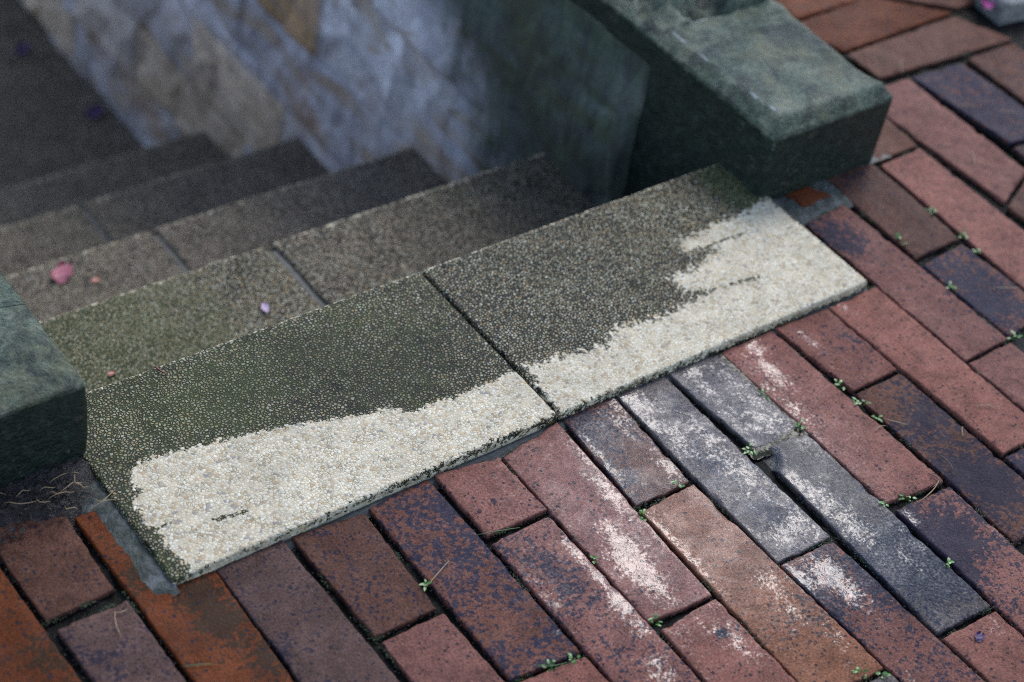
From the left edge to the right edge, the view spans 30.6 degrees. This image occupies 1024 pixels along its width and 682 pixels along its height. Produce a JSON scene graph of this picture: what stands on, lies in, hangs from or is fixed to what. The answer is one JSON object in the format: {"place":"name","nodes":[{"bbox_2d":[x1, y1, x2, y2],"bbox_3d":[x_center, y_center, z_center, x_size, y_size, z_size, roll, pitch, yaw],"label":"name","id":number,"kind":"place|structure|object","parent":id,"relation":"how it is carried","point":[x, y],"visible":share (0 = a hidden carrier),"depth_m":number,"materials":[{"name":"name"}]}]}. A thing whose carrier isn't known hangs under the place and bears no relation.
{"place":"outdoors","nodes":[
{"label":"outdoors","id":0,"kind":"place"},
{"bbox_2d":[0,0,145,189],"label":"path","id":1,"kind":"structure","parent":0,"point":[49,93],"depth_m":3.59,"materials":[{"name":"grey concrete"}]},
{"bbox_2d":[15,40,29,55],"bbox_3d":[-0.973,-0.583,3.716,0.028,0.008,0.045,7,42,-4],"label":"petal","id":2,"kind":"object","parent":1,"relation":"on","point":[22,48],"visible":1,"depth_m":3.72,"materials":[{"name":"purple plant"}]},
{"bbox_2d":[84,104,105,118],"bbox_3d":[-0.801,-0.442,3.597,0.044,0.009,0.036,-22,51,-31],"label":"petal","id":3,"kind":"object","parent":1,"relation":"on","point":[96,110],"visible":1,"depth_m":3.60,"materials":[{"name":"purple plant"}]},
{"bbox_2d":[0,130,866,585],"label":"staircase","id":4,"kind":"structure","parent":1,"relation":"on","point":[420,320],"depth_m":2.05,"materials":[{"name":"grey concrete"}]},
{"bbox_2d":[51,260,73,283],"bbox_3d":[-0.590,-0.092,2.457,0.028,0.008,0.040,13,42,2],"label":"petal","id":5,"kind":"object","parent":4,"relation":"on","point":[62,271],"visible":1,"depth_m":2.46,"materials":[{"name":"pink plant"}]},
{"bbox_2d":[91,276,100,282],"bbox_3d":[-0.546,-0.081,2.458,0.012,0.003,0.011,-22,51,-31],"label":"petal","id":6,"kind":"object","parent":4,"relation":"on","point":[96,279],"visible":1,"depth_m":2.46,"materials":[{"name":"pink plant"}]},
{"bbox_2d":[153,366,166,375],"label":"twig","id":7,"kind":"object","parent":4,"relation":"on","point":[158,369],"visible":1,"depth_m":1.84,"materials":[{"name":"brown wood"}]},
{"bbox_2d":[261,302,268,312],"bbox_3d":[-0.290,-0.040,2.197,0.011,0.003,0.017,-22,51,-31],"label":"petal","id":8,"kind":"object","parent":4,"relation":"on","point":[265,307],"visible":1,"depth_m":2.20,"materials":[{"name":"plant"}]},
{"bbox_2d":[21,0,892,206],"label":"stone wall","id":9,"kind":"structure","parent":1,"relation":"on","point":[598,103],"depth_m":2.53,"materials":[{"name":"stone"}]},
{"bbox_2d":[0,0,1023,681],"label":"pavement","id":10,"kind":"structure","parent":0,"point":[806,558],"depth_m":1.81,"materials":[{"name":"brick"}]},
{"bbox_2d":[0,271,87,486],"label":"wall","id":11,"kind":"structure","parent":10,"relation":"on","point":[43,412],"depth_m":1.70,"materials":[{"name":"stone"}]},
{"bbox_2d":[0,450,96,564],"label":"litter","id":12,"kind":"object","parent":10,"relation":"on","point":[37,511],"visible":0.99,"depth_m":1.71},
{"bbox_2d":[419,579,431,592],"bbox_3d":[-0.080,0.225,1.705,0.011,0.016,0.013,-22,51,-31],"label":"weed","id":13,"kind":"object","parent":10,"relation":"on","point":[425,584],"visible":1,"depth_m":1.70,"materials":[{"name":"green plant"}]},
{"bbox_2d":[477,527,519,534],"bbox_3d":[-0.012,0.179,1.764,0.043,0.002,0.001,-7,45,-19],"label":"grass blade","id":14,"kind":"object","parent":10,"relation":"on","point":[498,530],"depth_m":1.76,"materials":[{"name":"green plant"}]},
{"bbox_2d":[542,659,556,671],"bbox_3d":[0.033,0.290,1.659,0.014,0.014,0.014,-22,51,-31],"label":"weed","id":15,"kind":"object","parent":10,"relation":"on","point":[548,662],"visible":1,"depth_m":1.66,"materials":[{"name":"green plant"}]},
{"bbox_2d":[568,653,579,663],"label":"weed","id":16,"kind":"object","parent":10,"relation":"on","point":[570,657],"visible":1,"depth_m":1.67,"materials":[{"name":"green plant"}]},
{"bbox_2d":[590,555,597,563],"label":"weed","id":17,"kind":"object","parent":10,"relation":"on","point":[595,558],"visible":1,"depth_m":1.76,"materials":[{"name":"green plant"}]},
{"bbox_2d":[639,509,646,520],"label":"weed","id":18,"kind":"object","parent":10,"relation":"on","point":[643,513],"visible":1,"depth_m":1.81,"materials":[{"name":"green plant"}]},
{"bbox_2d":[648,614,661,627],"bbox_3d":[0.130,0.259,1.712,0.013,0.015,0.013,-22,51,-31],"label":"weed","id":19,"kind":"object","parent":10,"relation":"on","point":[655,617],"visible":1,"depth_m":1.71,"materials":[{"name":"green plant"}]},
{"bbox_2d":[671,479,684,487],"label":"weed","id":20,"kind":"object","parent":10,"relation":"on","point":[674,481],"visible":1,"depth_m":1.84,"materials":[{"name":"green plant"}]},
{"bbox_2d":[742,443,756,454],"bbox_3d":[0.239,0.114,1.896,0.013,0.014,0.018,-1,43,-14],"label":"weed","id":21,"kind":"object","parent":10,"relation":"on","point":[749,452],"visible":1,"depth_m":1.89,"materials":[{"name":"green plant"}]},
{"bbox_2d":[712,351,810,459],"bbox_3d":[0.260,0.059,1.961,0.086,0.002,0.171,-4,44,-17],"label":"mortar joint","id":22,"kind":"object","parent":10,"relation":"on","point":[764,450],"depth_m":1.93,"materials":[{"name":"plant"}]},
{"bbox_2d":[796,419,805,429],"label":"weed","id":23,"kind":"object","parent":10,"relation":"on","point":[798,424],"visible":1,"depth_m":1.93,"materials":[{"name":"green plant"}]},
{"bbox_2d":[834,379,844,390],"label":"weed","id":24,"kind":"object","parent":10,"relation":"on","point":[836,384],"visible":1,"depth_m":1.99,"materials":[{"name":"green plant"}]},
{"bbox_2d":[851,667,866,678],"bbox_3d":[0.315,0.304,1.702,0.015,0.015,0.011,22,43,12],"label":"weed","id":25,"kind":"object","parent":10,"relation":"on","point":[858,670],"visible":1,"depth_m":1.70,"materials":[{"name":"green plant"}]},
{"bbox_2d":[852,397,870,407],"bbox_3d":[0.367,0.066,1.974,0.019,0.016,0.014,6,42,-6],"label":"weed","id":26,"kind":"object","parent":10,"relation":"on","point":[855,403],"visible":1,"depth_m":1.97,"materials":[{"name":"green plant"}]},
{"bbox_2d":[872,415,882,422],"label":"weed","id":27,"kind":"object","parent":10,"relation":"on","point":[878,418],"visible":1,"depth_m":1.96,"materials":[{"name":"green plant"}]},
{"bbox_2d":[876,671,890,679],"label":"weed","id":28,"kind":"object","parent":10,"relation":"on","point":[884,673],"visible":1,"depth_m":1.70,"materials":[{"name":"green plant"}]},
{"bbox_2d":[895,233,907,244],"bbox_3d":[0.456,-0.116,2.194,0.008,0.014,0.020,-9,46,-21],"label":"weed","id":29,"kind":"object","parent":10,"relation":"on","point":[898,236],"visible":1,"depth_m":2.19,"materials":[{"name":"green plant"}]},
{"bbox_2d":[899,494,916,501],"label":"weed","id":30,"kind":"object","parent":10,"relation":"on","point":[914,497],"visible":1,"depth_m":1.88,"materials":[{"name":"green plant"}]},
{"bbox_2d":[936,453,954,473],"bbox_3d":[0.446,0.125,1.920,0.007,0.002,0.032,-22,51,-31],"label":"twig","id":31,"kind":"object","parent":10,"relation":"on","point":[948,462],"visible":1,"depth_m":1.92,"materials":[{"name":"brown wood"}]},
{"bbox_2d":[946,557,953,567],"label":"weed","id":32,"kind":"object","parent":10,"relation":"on","point":[949,560],"visible":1,"depth_m":1.82,"materials":[{"name":"green plant"}]},
{"bbox_2d":[946,281,956,292],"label":"weed","id":33,"kind":"object","parent":10,"relation":"on","point":[949,285],"visible":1,"depth_m":2.14,"materials":[{"name":"green plant"}]},
{"bbox_2d":[958,229,967,238],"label":"weed","id":34,"kind":"object","parent":10,"relation":"on","point":[964,233],"visible":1,"depth_m":2.22,"materials":[{"name":"green plant"}]},
{"bbox_2d":[974,631,984,641],"bbox_3d":[0.438,0.277,1.753,0.012,0.003,0.010,-22,51,-31],"label":"petal","id":35,"kind":"object","parent":10,"relation":"on","point":[979,637],"visible":1,"depth_m":1.75,"materials":[{"name":"purple plant"}]},
{"bbox_2d":[975,0,1023,24],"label":"edging stone","id":36,"kind":"object","parent":10,"relation":"on","point":[1001,12],"visible":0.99,"depth_m":2.60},
{"bbox_2d":[981,0,995,8],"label":"petal","id":37,"kind":"object","parent":36,"relation":"on","point":[987,4],"visible":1,"depth_m":2.60,"materials":[{"name":"pink plant"}]},
{"bbox_2d":[1006,330,1022,341],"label":"weed","id":38,"kind":"object","parent":10,"relation":"on","point":[1012,332],"visible":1,"depth_m":2.09,"materials":[{"name":"green plant"}]}
]}

